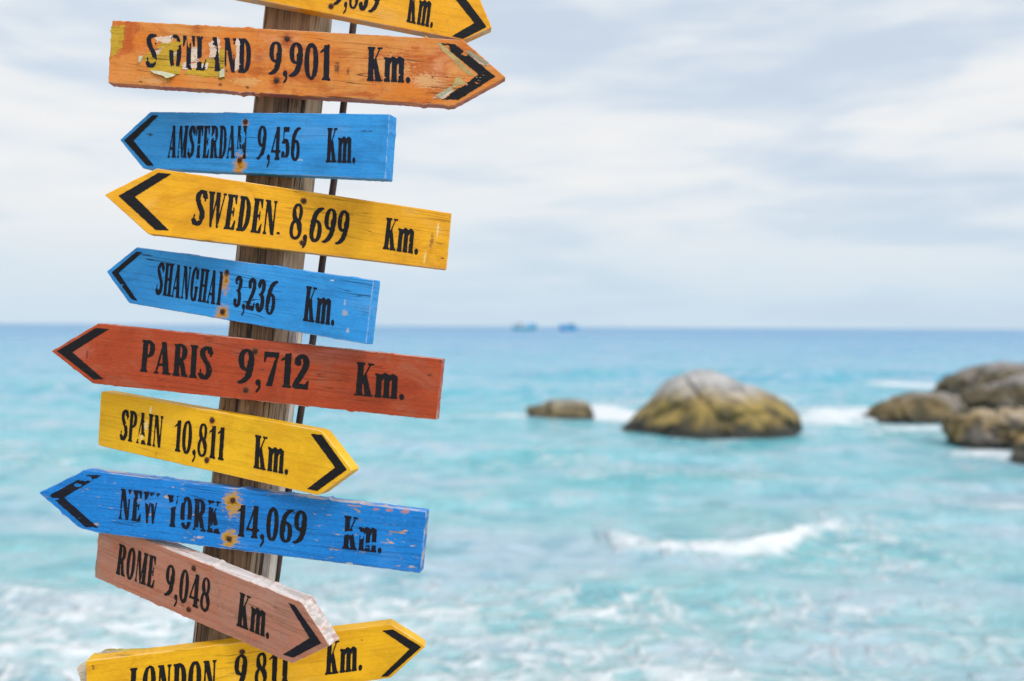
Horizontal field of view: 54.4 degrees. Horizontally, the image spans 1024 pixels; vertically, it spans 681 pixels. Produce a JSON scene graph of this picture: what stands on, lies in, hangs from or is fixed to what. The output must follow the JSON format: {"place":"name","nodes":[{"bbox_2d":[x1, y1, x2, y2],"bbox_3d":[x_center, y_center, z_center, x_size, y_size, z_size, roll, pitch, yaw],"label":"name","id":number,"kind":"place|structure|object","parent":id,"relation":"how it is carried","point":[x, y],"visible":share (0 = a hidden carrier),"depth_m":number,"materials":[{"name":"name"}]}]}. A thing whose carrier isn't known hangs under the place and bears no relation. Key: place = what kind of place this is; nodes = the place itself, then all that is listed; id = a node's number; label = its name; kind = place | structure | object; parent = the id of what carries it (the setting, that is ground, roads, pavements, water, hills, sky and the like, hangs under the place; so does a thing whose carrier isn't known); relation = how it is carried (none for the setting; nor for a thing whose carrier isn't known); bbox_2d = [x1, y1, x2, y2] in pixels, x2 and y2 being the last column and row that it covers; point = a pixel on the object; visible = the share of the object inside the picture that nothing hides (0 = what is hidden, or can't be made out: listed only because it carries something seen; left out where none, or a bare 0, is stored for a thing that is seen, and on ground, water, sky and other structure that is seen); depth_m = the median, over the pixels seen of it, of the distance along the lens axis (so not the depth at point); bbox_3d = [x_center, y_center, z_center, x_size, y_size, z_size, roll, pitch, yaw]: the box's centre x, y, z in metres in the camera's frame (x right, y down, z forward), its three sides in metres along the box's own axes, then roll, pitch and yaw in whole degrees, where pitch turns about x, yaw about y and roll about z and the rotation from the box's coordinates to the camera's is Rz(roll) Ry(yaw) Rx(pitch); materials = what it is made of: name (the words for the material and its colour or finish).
{"place":"outdoors","nodes":[
{"label":"outdoors","id":0,"kind":"place"},
{"bbox_2d":[0,323,1023,680],"bbox_3d":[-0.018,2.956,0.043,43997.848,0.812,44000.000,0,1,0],"label":"sea","id":1,"kind":"structure","parent":0,"point":[840,537],"depth_m":15.70,"materials":[{"name":"liquid"}]},
{"bbox_2d":[512,323,536,329],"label":"fishing boat","id":2,"kind":"object","parent":1,"relation":"on","point":[518,326],"visible":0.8,"depth_m":818.19,"materials":[{"name":"paint"}]},
{"bbox_2d":[526,399,595,419],"bbox_3d":[1.705,2.700,33.993,2.505,1.437,2.613,0,1,0],"label":"sea rock","id":3,"kind":"object","parent":1,"relation":"in","point":[571,409],"visible":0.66,"depth_m":33.34,"materials":[{"name":"brown stone"}]},
{"bbox_2d":[559,324,577,329],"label":"fishing boat","id":4,"kind":"object","parent":1,"relation":"on","point":[567,327],"visible":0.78,"depth_m":818.26,"materials":[{"name":"paint"}]},
{"bbox_2d":[620,369,802,439],"bbox_3d":[5.860,2.194,29.495,5.611,2.630,5.344,0,1,0],"label":"sea rock","id":5,"kind":"object","parent":1,"relation":"in","point":[702,404],"visible":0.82,"depth_m":27.73,"materials":[{"name":"stone"}]},
{"bbox_2d":[862,391,966,423],"bbox_3d":[13.589,2.608,33.760,3.660,1.773,3.163,0,1,0],"label":"sea rock","id":6,"kind":"object","parent":1,"relation":"in","point":[918,407],"visible":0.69,"depth_m":32.86,"materials":[{"name":"brown stone"}]},
{"bbox_2d":[929,361,1023,394],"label":"sea rock","id":7,"kind":"object","parent":1,"relation":"in","point":[973,377],"visible":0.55,"depth_m":45.09,"materials":[{"name":"grey stone"}]},
{"bbox_2d":[941,407,1023,449],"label":"sea rock","id":8,"kind":"object","parent":1,"relation":"in","point":[1001,428],"visible":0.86,"depth_m":25.96,"materials":[{"name":"brown stone"}]},
{"bbox_2d":[955,373,1023,411],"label":"sea rock","id":9,"kind":"object","parent":1,"relation":"in","point":[1008,392],"visible":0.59,"depth_m":36.69,"materials":[{"name":"grey stone"}]},
{"bbox_2d":[1010,441,1023,464],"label":"sea rock","id":10,"kind":"object","parent":1,"relation":"in","point":[1017,455],"visible":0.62,"depth_m":23.83,"materials":[{"name":"grey stone"}]},
{"bbox_2d":[0,0,1023,328],"label":"sky","id":11,"kind":"structure","parent":0,"point":[633,163],"materials":[{"name":"white"}]},
{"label":"beach","id":12,"kind":"structure","parent":0,"visible":0},
{"bbox_2d":[193,6,331,642],"bbox_3d":[-0.420,0.623,1.414,0.098,2.560,0.077,6,0,9],"label":"signpost","id":13,"kind":"object","parent":12,"relation":"on","point":[263,565],"visible":0.18,"depth_m":1.38,"materials":[{"name":"brown wood"}]},
{"bbox_2d":[95,533,338,662],"bbox_3d":[-0.409,0.341,1.351,0.408,0.093,0.024,14,15,23],"label":"direction sign","id":14,"kind":"object","parent":13,"relation":"attached to","point":[281,621],"visible":0.97,"depth_m":1.33,"materials":[{"name":"paint"}]},
{"bbox_2d":[98,390,358,494],"bbox_3d":[-0.397,0.139,1.369,0.406,0.086,0.024,9,3,18],"label":"direction sign","id":15,"kind":"object","parent":13,"relation":"attached to","point":[304,458],"visible":1,"depth_m":1.36,"materials":[{"name":"paint"}]},
{"bbox_2d":[40,468,428,572],"bbox_3d":[-0.386,0.242,1.363,0.545,0.092,0.024,5,1,6],"label":"direction sign","id":16,"kind":"object","parent":13,"relation":"attached to","point":[287,524],"visible":1,"depth_m":1.35,"materials":[{"name":"paint"}]},
{"bbox_2d":[107,247,379,343],"bbox_3d":[-0.379,-0.068,1.370,0.416,0.086,0.024,9,3,17],"label":"direction sign","id":17,"kind":"object","parent":13,"relation":"attached to","point":[337,307],"visible":1,"depth_m":1.35,"materials":[{"name":"paint"}]},
{"bbox_2d":[52,323,444,419],"bbox_3d":[-0.365,0.039,1.363,0.544,0.086,0.024,6,0,5],"label":"direction sign","id":18,"kind":"object","parent":13,"relation":"attached to","point":[352,380],"visible":1,"depth_m":1.35,"materials":[{"name":"paint"}]},
{"bbox_2d":[86,619,425,680],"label":"direction sign","id":19,"kind":"object","parent":13,"relation":"attached to","point":[375,650],"visible":0.94,"depth_m":1.35,"materials":[{"name":"paint"}]},
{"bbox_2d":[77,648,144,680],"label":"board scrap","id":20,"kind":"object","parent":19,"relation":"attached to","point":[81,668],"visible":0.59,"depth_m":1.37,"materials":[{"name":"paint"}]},
{"bbox_2d":[121,112,396,181],"bbox_3d":[-0.357,-0.270,1.370,0.417,0.086,0.026,5,1,17],"label":"direction sign","id":21,"kind":"object","parent":13,"relation":"attached to","point":[346,146],"visible":1,"depth_m":1.35,"materials":[{"name":"paint"}]},
{"bbox_2d":[105,169,451,269],"bbox_3d":[-0.313,-0.165,1.357,0.460,0.088,0.024,7,-1,-8],"label":"direction sign","id":22,"kind":"object","parent":13,"relation":"attached to","point":[172,204],"visible":1,"depth_m":1.35,"materials":[{"name":"paint"}]},
{"bbox_2d":[108,20,504,109],"bbox_3d":[-0.275,-0.375,1.353,0.533,0.094,0.028,3,0,-2],"label":"direction sign","id":23,"kind":"object","parent":13,"relation":"attached to","point":[427,72],"visible":1,"depth_m":1.34,"materials":[{"name":"paint"}]},
{"bbox_2d":[275,23,356,581],"bbox_3d":[-0.346,0.499,1.436,0.286,2.378,0.012,0,1,-7],"label":"cable","id":24,"kind":"object","parent":13,"relation":"attached to","point":[322,262],"visible":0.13,"depth_m":1.43,"materials":[{"name":"rubber"}]},
{"bbox_2d":[237,0,491,42],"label":"direction sign","id":25,"kind":"object","parent":13,"relation":"attached to","point":[466,21],"visible":0.99,"depth_m":1.36,"materials":[{"name":"paint"}]}
]}

